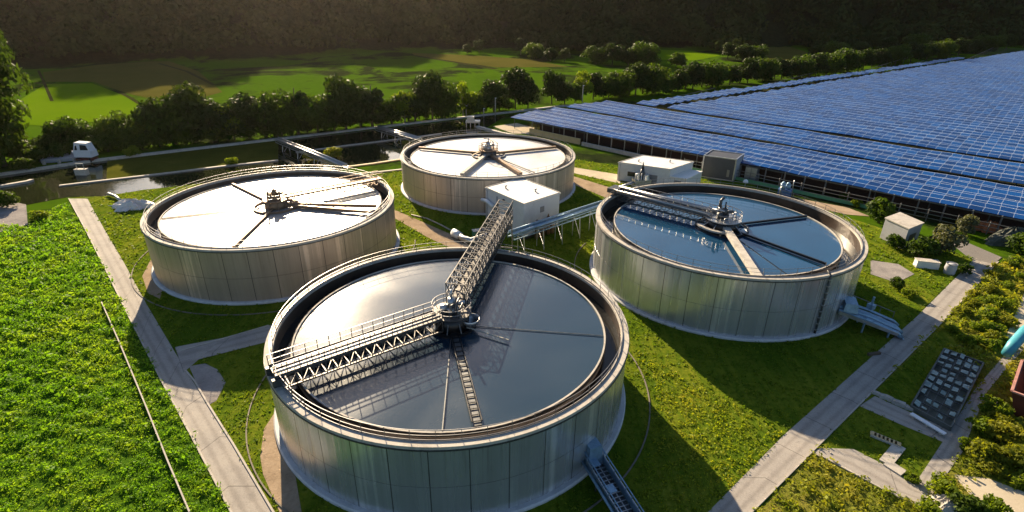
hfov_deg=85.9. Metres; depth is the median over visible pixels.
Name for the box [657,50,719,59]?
field
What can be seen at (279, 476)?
pavement
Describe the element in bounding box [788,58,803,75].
cypress tree
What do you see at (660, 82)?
spreading tree
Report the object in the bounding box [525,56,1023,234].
bare ground
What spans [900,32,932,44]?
spreading tree
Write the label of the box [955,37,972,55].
broadleaf tree
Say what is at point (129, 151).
bush
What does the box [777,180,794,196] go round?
pump set
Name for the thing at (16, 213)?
pavement
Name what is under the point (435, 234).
path
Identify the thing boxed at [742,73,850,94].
solar array
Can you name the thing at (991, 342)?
bush
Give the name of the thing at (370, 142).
canal wall
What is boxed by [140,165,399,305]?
clarifier tank
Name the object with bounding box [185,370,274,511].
kerb
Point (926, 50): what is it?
alder tree
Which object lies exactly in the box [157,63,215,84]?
ditch
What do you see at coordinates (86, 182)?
canal wall
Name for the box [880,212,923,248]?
garden shed
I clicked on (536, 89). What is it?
cypress tree
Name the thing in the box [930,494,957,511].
boulder
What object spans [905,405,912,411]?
edging stone
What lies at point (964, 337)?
bush
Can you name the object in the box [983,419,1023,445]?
dry bush
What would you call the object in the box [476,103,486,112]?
dark bush
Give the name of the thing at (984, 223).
scrap heap
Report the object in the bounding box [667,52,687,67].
alder tree
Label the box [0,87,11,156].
oak tree
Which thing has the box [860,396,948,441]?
path
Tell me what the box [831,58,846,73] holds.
cypress tree
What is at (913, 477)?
bush
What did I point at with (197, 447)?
kerb
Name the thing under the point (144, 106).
broadleaf tree
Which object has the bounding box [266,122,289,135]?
dark bush
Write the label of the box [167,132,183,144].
dark bush
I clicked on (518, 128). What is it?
pavement
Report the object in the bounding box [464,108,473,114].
bush
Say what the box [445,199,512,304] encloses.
access bridge
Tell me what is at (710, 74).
alder tree
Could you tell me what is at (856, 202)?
bush
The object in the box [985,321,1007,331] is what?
bush
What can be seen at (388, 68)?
ground
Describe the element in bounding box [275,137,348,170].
pipe bridge
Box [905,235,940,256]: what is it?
dark bush
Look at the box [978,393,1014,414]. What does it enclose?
bush
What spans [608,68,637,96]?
spreading tree
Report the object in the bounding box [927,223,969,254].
willow bush
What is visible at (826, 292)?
downpipe
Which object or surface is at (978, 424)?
bush
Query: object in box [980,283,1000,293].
dry bush
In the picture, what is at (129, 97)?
ditch
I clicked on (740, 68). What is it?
cypress tree
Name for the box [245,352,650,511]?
kerb
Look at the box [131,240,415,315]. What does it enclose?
kerb
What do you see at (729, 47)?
broadleaf tree
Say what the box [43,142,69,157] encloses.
dark bush
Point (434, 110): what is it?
dark bush
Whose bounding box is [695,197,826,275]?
drive
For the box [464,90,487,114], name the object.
alder tree
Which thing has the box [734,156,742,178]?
door
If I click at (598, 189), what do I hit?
path
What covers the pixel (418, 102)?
tree
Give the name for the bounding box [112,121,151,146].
alder tree
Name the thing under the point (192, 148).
canal wall
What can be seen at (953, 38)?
cypress tree
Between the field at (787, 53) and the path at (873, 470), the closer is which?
the path at (873, 470)
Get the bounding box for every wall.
[0,104,571,175]
[0,179,33,187]
[59,160,277,186]
[296,133,440,152]
[346,159,399,167]
[359,169,401,173]
[476,126,510,133]
[529,128,580,144]
[581,142,641,156]
[870,431,905,475]
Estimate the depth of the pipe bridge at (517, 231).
89.97 m
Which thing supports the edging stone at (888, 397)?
on the lawn at (915, 438)
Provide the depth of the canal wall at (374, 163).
133.93 m
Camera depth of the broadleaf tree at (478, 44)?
395.90 m
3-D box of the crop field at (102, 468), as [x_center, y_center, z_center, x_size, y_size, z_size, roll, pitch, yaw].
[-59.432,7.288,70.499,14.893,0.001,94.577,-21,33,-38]
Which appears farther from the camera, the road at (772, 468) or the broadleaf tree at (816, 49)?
the broadleaf tree at (816, 49)
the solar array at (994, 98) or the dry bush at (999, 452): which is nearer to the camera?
the dry bush at (999, 452)
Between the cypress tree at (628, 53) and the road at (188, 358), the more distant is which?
the cypress tree at (628, 53)
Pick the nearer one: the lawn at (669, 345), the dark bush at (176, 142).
the lawn at (669, 345)
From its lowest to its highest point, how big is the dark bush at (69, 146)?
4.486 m
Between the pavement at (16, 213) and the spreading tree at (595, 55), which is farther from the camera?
the spreading tree at (595, 55)
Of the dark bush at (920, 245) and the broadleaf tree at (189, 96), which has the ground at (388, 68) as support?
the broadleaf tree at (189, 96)
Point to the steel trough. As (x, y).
(928, 424)
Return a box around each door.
[649,175,656,183]
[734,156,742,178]
[906,232,916,246]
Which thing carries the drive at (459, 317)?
in the clarifier tank at (369, 435)
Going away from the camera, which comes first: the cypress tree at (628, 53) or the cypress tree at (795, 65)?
the cypress tree at (795, 65)
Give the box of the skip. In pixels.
[1010,359,1023,417]
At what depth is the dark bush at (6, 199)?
104.03 m
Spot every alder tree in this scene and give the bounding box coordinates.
[4,134,33,159]
[36,115,82,145]
[91,129,117,149]
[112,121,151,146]
[293,94,343,132]
[373,96,405,123]
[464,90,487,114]
[571,82,586,102]
[602,75,620,97]
[662,77,673,92]
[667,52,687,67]
[700,62,718,86]
[720,62,732,82]
[746,56,774,79]
[831,47,850,63]
[918,43,933,59]
[928,41,940,56]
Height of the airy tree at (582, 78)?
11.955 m
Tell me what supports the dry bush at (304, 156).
on the ground at (388, 68)
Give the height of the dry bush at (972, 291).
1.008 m
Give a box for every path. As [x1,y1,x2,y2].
[395,211,468,246]
[574,167,619,182]
[574,177,611,197]
[798,199,867,215]
[814,448,921,501]
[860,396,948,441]
[871,260,913,280]
[914,343,1023,496]
[954,243,1001,262]
[955,475,1023,511]
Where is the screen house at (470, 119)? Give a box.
[465,116,479,126]
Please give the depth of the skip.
54.68 m
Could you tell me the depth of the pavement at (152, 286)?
77.88 m
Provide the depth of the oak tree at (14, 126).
126.28 m
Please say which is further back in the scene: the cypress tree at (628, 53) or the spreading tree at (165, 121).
the cypress tree at (628, 53)
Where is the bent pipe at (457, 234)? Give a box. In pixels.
[450,229,486,243]
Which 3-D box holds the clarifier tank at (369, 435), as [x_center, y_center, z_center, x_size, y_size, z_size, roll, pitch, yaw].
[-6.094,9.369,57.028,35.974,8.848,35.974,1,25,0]
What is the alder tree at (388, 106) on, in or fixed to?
on the ground at (388, 68)
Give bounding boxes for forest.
[0,0,1023,58]
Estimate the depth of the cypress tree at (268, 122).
154.07 m
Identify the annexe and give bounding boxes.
[669,169,702,182]
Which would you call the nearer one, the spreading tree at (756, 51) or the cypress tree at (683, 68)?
the cypress tree at (683, 68)
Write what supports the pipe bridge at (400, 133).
on the ground at (388, 68)
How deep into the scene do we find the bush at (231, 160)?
131.31 m
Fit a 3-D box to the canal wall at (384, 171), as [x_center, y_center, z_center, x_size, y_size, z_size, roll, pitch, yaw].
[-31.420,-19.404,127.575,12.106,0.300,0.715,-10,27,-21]
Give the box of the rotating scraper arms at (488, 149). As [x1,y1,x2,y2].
[418,138,555,175]
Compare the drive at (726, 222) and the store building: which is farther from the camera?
the store building
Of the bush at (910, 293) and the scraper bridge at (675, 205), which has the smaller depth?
the bush at (910, 293)
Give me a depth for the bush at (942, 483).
45.42 m
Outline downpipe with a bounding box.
[813,270,831,333]
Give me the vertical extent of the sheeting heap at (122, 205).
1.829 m
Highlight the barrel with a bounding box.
[943,261,957,275]
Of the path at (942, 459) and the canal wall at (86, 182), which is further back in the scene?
the canal wall at (86, 182)
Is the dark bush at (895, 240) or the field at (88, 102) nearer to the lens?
the dark bush at (895, 240)
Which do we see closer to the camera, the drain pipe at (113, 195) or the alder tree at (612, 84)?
the drain pipe at (113, 195)
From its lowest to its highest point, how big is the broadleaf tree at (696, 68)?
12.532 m
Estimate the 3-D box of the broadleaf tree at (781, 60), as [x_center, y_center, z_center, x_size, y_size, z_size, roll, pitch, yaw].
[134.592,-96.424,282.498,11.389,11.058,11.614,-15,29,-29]
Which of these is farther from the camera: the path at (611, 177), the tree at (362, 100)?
the tree at (362, 100)
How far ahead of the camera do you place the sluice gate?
123.22 m
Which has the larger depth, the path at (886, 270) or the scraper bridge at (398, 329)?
the path at (886, 270)
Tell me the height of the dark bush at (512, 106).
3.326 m
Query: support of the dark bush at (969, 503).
on the rough grass at (802, 501)
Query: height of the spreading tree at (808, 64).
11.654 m
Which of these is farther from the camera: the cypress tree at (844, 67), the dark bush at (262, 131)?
the cypress tree at (844, 67)
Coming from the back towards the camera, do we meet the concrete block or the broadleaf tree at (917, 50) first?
the broadleaf tree at (917, 50)
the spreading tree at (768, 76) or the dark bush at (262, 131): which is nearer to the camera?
the dark bush at (262, 131)
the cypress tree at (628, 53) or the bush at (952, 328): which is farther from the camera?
the cypress tree at (628, 53)
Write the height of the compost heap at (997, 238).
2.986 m
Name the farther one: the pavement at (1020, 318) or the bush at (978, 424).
the pavement at (1020, 318)
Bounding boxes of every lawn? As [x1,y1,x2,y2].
[71,159,972,511]
[107,141,277,178]
[820,324,967,483]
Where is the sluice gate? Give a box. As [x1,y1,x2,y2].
[73,163,89,174]
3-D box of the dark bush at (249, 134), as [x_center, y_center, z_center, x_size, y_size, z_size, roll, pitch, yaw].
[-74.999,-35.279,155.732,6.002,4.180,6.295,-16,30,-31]
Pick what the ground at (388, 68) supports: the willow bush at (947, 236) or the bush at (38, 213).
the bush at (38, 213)
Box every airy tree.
[213,104,244,138]
[390,90,416,122]
[454,80,477,115]
[573,70,594,93]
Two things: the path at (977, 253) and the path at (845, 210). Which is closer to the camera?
the path at (977, 253)
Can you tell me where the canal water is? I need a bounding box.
[0,115,505,204]
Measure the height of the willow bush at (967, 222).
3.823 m
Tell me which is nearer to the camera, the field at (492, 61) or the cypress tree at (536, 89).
the cypress tree at (536, 89)
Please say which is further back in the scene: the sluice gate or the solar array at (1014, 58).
the solar array at (1014, 58)
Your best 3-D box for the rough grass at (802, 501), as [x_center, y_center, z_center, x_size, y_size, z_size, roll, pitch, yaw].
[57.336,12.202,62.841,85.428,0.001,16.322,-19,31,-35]
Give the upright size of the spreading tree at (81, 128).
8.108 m
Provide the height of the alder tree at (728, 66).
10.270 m
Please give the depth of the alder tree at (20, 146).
131.76 m
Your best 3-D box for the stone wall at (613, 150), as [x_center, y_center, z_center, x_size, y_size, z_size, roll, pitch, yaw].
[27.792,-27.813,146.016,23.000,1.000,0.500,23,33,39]
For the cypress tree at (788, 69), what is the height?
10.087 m
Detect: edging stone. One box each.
[883,394,893,401]
[895,400,905,408]
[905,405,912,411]
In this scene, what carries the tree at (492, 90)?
on the ground at (388, 68)
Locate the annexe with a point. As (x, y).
(692, 176)
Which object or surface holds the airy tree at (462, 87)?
on the ground at (388, 68)
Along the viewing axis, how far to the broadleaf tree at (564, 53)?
347.87 m
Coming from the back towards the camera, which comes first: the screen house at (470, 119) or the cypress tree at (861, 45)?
the cypress tree at (861, 45)
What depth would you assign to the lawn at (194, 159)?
135.88 m
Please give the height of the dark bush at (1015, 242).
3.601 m
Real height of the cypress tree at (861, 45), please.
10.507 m
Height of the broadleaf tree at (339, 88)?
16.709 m
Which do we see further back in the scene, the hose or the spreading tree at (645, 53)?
the spreading tree at (645, 53)
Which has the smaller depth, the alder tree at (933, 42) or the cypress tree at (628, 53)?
the cypress tree at (628, 53)
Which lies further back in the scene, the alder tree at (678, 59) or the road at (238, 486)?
the alder tree at (678, 59)
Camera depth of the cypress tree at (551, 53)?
352.92 m
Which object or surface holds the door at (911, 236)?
in the garden shed
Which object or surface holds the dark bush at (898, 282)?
on the lawn at (669, 345)
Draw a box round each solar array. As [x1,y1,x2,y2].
[510,107,1023,231]
[567,100,1023,185]
[636,88,750,107]
[667,90,1023,162]
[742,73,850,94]
[779,73,1023,116]
[846,57,963,77]
[882,60,1023,85]
[959,47,1023,65]
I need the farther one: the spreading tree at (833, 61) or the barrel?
the spreading tree at (833, 61)
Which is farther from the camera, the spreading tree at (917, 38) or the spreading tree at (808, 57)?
the spreading tree at (917, 38)
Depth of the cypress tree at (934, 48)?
381.99 m
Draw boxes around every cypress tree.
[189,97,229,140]
[248,101,282,136]
[318,94,348,130]
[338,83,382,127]
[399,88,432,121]
[462,43,471,52]
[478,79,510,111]
[516,81,541,107]
[543,47,558,60]
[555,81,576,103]
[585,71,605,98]
[619,49,636,65]
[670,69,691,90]
[680,65,700,88]
[727,64,742,84]
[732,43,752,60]
[735,64,748,81]
[777,59,793,79]
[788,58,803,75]
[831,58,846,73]
[851,41,871,50]
[869,49,885,66]
[875,48,892,66]
[925,43,939,59]
[943,33,956,40]
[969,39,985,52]
[1017,35,1023,46]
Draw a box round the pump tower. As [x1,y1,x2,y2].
[621,162,651,186]
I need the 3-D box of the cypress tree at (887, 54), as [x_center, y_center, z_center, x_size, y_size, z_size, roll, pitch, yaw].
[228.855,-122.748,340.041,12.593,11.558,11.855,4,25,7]
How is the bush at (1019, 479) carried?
on the rough grass at (802, 501)
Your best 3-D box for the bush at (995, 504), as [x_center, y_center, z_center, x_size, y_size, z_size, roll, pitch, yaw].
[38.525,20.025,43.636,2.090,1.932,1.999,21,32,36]
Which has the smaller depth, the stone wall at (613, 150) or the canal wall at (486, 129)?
the stone wall at (613, 150)
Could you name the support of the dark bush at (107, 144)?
on the ground at (388, 68)
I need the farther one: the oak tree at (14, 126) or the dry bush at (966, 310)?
the oak tree at (14, 126)
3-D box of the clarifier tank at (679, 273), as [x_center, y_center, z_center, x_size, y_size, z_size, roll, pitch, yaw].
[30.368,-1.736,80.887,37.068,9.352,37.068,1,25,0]
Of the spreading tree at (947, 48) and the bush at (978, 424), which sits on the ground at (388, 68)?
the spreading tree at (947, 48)
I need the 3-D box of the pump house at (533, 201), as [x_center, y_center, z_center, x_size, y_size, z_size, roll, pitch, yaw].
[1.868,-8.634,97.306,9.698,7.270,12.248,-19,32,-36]
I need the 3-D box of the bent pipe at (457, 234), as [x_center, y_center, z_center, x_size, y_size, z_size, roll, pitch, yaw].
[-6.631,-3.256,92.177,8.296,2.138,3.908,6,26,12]
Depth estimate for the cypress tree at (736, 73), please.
260.17 m
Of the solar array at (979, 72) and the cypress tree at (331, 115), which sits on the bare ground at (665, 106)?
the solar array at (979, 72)
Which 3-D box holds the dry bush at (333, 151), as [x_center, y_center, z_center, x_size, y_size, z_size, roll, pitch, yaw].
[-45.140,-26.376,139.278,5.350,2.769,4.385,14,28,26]
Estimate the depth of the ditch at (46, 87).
235.90 m
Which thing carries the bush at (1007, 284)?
on the rough grass at (802, 501)
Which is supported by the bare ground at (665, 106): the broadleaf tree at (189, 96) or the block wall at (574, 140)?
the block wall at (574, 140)
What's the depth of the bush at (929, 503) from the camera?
43.96 m
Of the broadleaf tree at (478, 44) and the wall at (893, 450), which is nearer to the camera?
the wall at (893, 450)
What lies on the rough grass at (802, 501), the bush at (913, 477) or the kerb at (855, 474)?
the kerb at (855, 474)
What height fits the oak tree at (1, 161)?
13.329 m
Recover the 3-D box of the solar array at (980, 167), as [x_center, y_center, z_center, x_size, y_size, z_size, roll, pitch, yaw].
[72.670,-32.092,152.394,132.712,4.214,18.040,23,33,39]
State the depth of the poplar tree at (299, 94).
157.91 m
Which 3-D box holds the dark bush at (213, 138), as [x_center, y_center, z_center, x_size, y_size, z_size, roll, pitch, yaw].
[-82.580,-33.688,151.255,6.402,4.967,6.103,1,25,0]
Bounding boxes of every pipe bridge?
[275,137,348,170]
[375,125,421,144]
[508,200,601,252]
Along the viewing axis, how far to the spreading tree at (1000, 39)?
454.20 m
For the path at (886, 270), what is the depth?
83.98 m
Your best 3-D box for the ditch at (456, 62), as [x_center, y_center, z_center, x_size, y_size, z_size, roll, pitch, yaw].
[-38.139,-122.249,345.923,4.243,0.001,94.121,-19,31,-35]
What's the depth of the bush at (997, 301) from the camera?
73.67 m
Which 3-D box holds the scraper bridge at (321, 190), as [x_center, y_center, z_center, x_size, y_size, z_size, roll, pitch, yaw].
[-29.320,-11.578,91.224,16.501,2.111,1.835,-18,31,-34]
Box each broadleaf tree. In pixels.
[127,96,168,135]
[158,81,219,142]
[220,91,260,134]
[323,73,365,129]
[411,69,447,119]
[472,39,483,50]
[499,66,534,108]
[514,37,527,54]
[541,69,567,103]
[558,47,571,61]
[604,42,624,64]
[624,61,652,95]
[635,62,659,93]
[685,60,705,88]
[721,42,738,59]
[741,57,761,82]
[771,57,787,78]
[808,44,825,55]
[809,52,829,74]
[858,48,876,69]
[906,41,925,61]
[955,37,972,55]
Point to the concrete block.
(926, 263)
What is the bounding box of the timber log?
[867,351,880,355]
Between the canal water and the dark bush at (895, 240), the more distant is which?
the canal water
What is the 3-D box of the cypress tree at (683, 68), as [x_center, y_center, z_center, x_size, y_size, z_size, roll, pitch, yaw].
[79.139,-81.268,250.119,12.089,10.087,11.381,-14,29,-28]
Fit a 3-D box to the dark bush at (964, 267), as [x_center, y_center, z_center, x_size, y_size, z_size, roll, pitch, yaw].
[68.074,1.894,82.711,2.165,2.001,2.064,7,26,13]
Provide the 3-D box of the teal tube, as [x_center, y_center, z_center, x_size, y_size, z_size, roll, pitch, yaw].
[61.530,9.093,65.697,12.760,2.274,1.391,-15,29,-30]
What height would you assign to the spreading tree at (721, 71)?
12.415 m
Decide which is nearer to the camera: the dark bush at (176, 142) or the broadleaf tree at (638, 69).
the dark bush at (176, 142)
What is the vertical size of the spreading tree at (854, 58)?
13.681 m
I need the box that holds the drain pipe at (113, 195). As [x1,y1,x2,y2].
[107,192,120,199]
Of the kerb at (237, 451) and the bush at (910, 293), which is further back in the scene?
the bush at (910, 293)
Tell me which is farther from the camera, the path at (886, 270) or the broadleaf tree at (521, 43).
the broadleaf tree at (521, 43)
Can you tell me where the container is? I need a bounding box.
[701,149,744,181]
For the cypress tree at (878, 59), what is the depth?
336.92 m
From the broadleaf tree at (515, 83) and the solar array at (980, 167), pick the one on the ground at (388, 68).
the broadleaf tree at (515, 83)
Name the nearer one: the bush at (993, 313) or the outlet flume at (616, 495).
the outlet flume at (616, 495)
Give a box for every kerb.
[68,198,231,511]
[101,302,189,511]
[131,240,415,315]
[181,325,268,350]
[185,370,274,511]
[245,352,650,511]
[750,261,998,511]
[819,454,918,504]
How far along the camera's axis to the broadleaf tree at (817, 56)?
292.48 m
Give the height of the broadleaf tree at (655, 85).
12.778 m
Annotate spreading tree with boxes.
[25,136,56,149]
[61,118,96,138]
[91,110,134,148]
[136,93,198,145]
[250,88,305,136]
[433,82,462,118]
[521,42,544,58]
[580,45,607,63]
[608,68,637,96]
[626,40,661,65]
[640,62,671,95]
[665,75,681,91]
[698,59,729,87]
[743,44,769,58]
[759,58,782,81]
[790,55,816,77]
[798,54,826,75]
[815,51,845,74]
[823,40,851,52]
[842,48,865,72]
[887,43,913,64]
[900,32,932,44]
[934,38,959,57]
[973,33,998,50]
[984,34,1007,51]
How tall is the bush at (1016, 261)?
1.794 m
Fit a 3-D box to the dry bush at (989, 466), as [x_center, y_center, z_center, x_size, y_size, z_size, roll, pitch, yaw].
[41.813,18.439,48.058,2.615,1.083,2.144,20,31,35]
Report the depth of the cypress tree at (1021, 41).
504.67 m
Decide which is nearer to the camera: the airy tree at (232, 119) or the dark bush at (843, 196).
the dark bush at (843, 196)
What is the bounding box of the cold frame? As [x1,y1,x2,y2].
[910,348,983,430]
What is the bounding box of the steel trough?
[910,412,946,434]
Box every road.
[70,199,271,511]
[175,324,272,371]
[708,260,996,511]
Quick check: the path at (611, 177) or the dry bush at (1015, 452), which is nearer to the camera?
the dry bush at (1015, 452)
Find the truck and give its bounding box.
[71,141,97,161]
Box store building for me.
[617,155,693,183]
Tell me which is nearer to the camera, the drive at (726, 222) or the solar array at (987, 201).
the drive at (726, 222)
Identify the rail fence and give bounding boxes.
[684,158,1007,234]
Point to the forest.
(680, 24)
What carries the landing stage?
on the ground at (388, 68)
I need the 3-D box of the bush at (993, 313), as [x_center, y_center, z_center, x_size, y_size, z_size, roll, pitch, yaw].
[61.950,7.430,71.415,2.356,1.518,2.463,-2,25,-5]
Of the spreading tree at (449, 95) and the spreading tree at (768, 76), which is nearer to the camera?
the spreading tree at (449, 95)
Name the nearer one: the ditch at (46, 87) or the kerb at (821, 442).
the kerb at (821, 442)
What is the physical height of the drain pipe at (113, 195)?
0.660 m
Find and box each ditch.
[38,70,53,100]
[118,92,138,104]
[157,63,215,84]
[413,55,497,68]
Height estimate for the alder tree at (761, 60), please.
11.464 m
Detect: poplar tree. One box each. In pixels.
[282,88,311,134]
[363,85,385,126]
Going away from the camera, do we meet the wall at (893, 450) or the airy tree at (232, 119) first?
the wall at (893, 450)
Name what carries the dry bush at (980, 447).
on the ground at (388, 68)
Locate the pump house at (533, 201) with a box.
[480,178,560,239]
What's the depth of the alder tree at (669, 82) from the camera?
234.41 m
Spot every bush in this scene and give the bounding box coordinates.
[0,190,20,206]
[8,157,35,169]
[12,149,34,160]
[23,144,49,161]
[27,210,48,220]
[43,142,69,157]
[62,138,80,152]
[75,135,108,150]
[93,133,117,151]
[122,145,141,156]
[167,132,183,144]
[200,125,223,141]
[224,157,237,164]
[237,126,258,139]
[257,127,270,136]
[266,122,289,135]
[295,124,316,131]
[302,150,317,159]
[323,146,342,156]
[338,121,353,126]
[430,105,443,116]
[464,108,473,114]
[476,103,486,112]
[491,97,506,109]
[504,101,514,109]
[839,193,849,199]
[850,200,863,207]
[865,197,895,222]
[886,233,905,248]
[889,276,905,288]
[901,288,920,297]
[904,470,921,483]
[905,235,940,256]
[914,493,942,511]
[924,470,963,499]
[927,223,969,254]
[944,323,961,333]
[949,492,992,511]
[951,304,974,316]
[955,214,979,234]
[956,262,973,275]
[956,332,981,345]
[958,436,974,450]
[962,296,982,307]
[964,415,996,438]
[964,437,1000,460]
[965,288,983,297]
[969,320,989,331]
[973,456,1009,477]
[975,296,987,303]
[976,336,1002,349]
[978,305,1001,319]
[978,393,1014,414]
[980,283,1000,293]
[982,268,1005,279]
[983,329,1009,345]
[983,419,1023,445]
[983,493,1013,511]
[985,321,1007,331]
[987,294,1015,307]
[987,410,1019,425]
[987,443,1010,463]
[995,315,1020,327]
[997,280,1014,290]
[998,443,1023,469]
[1002,254,1023,267]
[1005,232,1023,254]
[1009,473,1023,488]
[1015,271,1023,278]
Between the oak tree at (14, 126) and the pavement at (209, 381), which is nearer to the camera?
the pavement at (209, 381)
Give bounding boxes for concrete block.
[913,257,941,269]
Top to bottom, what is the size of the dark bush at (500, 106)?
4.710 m
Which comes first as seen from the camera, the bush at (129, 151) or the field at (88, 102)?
the bush at (129, 151)
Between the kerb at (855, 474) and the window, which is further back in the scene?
the window
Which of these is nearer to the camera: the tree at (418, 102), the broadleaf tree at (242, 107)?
the broadleaf tree at (242, 107)
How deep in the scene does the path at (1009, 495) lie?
46.34 m
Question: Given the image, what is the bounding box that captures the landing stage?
[40,152,76,164]
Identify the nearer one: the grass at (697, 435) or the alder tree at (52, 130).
the grass at (697, 435)
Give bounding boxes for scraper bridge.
[265,301,442,388]
[282,170,382,201]
[607,182,717,222]
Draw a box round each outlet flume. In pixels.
[581,437,643,511]
[838,295,903,339]
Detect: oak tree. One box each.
[0,30,32,166]
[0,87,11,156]
[0,149,4,172]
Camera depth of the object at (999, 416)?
53.34 m
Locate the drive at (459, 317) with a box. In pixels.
[428,289,602,430]
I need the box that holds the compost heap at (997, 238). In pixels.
[985,226,1023,247]
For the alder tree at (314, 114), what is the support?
on the ground at (388, 68)
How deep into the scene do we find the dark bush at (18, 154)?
130.01 m
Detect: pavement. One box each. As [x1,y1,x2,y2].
[0,203,27,231]
[142,260,162,298]
[190,364,225,403]
[260,414,301,511]
[494,123,533,133]
[1006,295,1023,337]
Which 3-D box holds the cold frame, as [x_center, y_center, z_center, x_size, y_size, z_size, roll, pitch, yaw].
[46.282,13.704,58.536,15.457,0.774,3.847,-21,33,-38]
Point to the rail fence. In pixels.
(820, 196)
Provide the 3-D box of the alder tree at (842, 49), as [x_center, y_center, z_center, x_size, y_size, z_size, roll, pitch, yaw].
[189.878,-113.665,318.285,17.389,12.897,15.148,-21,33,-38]
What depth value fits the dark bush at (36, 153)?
130.90 m
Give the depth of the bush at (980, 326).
68.28 m
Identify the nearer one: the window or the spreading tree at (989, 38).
the window
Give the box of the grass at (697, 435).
[633,349,783,511]
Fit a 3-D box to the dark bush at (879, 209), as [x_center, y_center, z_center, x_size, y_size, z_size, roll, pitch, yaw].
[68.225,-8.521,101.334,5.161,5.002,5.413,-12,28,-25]
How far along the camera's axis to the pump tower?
118.64 m
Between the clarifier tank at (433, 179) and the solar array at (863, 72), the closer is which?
the clarifier tank at (433, 179)
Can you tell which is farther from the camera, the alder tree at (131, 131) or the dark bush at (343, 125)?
the dark bush at (343, 125)
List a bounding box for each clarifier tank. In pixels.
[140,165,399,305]
[264,241,628,511]
[400,130,575,214]
[589,178,867,341]
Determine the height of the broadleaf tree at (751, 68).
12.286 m
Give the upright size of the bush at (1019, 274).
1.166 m
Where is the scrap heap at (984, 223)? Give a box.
[973,220,1002,232]
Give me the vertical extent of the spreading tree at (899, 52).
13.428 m
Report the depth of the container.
124.76 m
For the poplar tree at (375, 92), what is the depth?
167.58 m
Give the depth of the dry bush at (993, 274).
81.59 m
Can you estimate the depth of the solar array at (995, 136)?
170.98 m
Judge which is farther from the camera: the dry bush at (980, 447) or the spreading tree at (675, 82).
the spreading tree at (675, 82)
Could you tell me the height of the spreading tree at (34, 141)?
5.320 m
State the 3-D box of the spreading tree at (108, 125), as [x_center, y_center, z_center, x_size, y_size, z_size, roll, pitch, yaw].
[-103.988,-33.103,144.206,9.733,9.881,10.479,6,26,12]
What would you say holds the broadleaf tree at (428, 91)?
on the ground at (388, 68)
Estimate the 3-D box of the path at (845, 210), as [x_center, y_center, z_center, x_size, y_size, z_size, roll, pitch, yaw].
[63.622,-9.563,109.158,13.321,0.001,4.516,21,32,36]
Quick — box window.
[627,171,634,176]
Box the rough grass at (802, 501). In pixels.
[760,259,1023,511]
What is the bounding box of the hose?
[411,214,450,230]
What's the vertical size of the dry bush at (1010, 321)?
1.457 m
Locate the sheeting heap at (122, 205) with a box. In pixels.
[108,198,155,211]
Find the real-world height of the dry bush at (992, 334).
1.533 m
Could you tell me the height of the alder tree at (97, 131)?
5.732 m
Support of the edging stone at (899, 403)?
on the lawn at (915, 438)
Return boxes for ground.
[0,0,1023,511]
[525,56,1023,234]
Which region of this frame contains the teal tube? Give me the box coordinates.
[1001,325,1023,356]
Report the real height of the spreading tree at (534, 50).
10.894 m
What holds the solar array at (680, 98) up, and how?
on the bare ground at (665, 106)
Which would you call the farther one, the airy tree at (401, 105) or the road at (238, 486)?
the airy tree at (401, 105)
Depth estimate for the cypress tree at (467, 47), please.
390.02 m
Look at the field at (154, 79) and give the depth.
267.42 m
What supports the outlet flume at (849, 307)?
on the lawn at (669, 345)
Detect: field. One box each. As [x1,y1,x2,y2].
[0,206,228,511]
[10,83,137,125]
[43,61,221,98]
[412,53,567,66]
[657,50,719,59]
[763,47,807,59]
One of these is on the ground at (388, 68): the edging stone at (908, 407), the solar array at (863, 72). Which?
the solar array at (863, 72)
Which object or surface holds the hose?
on the lawn at (669, 345)
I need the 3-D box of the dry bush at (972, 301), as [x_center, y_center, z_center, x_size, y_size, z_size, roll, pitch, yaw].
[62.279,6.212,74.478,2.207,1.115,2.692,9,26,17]

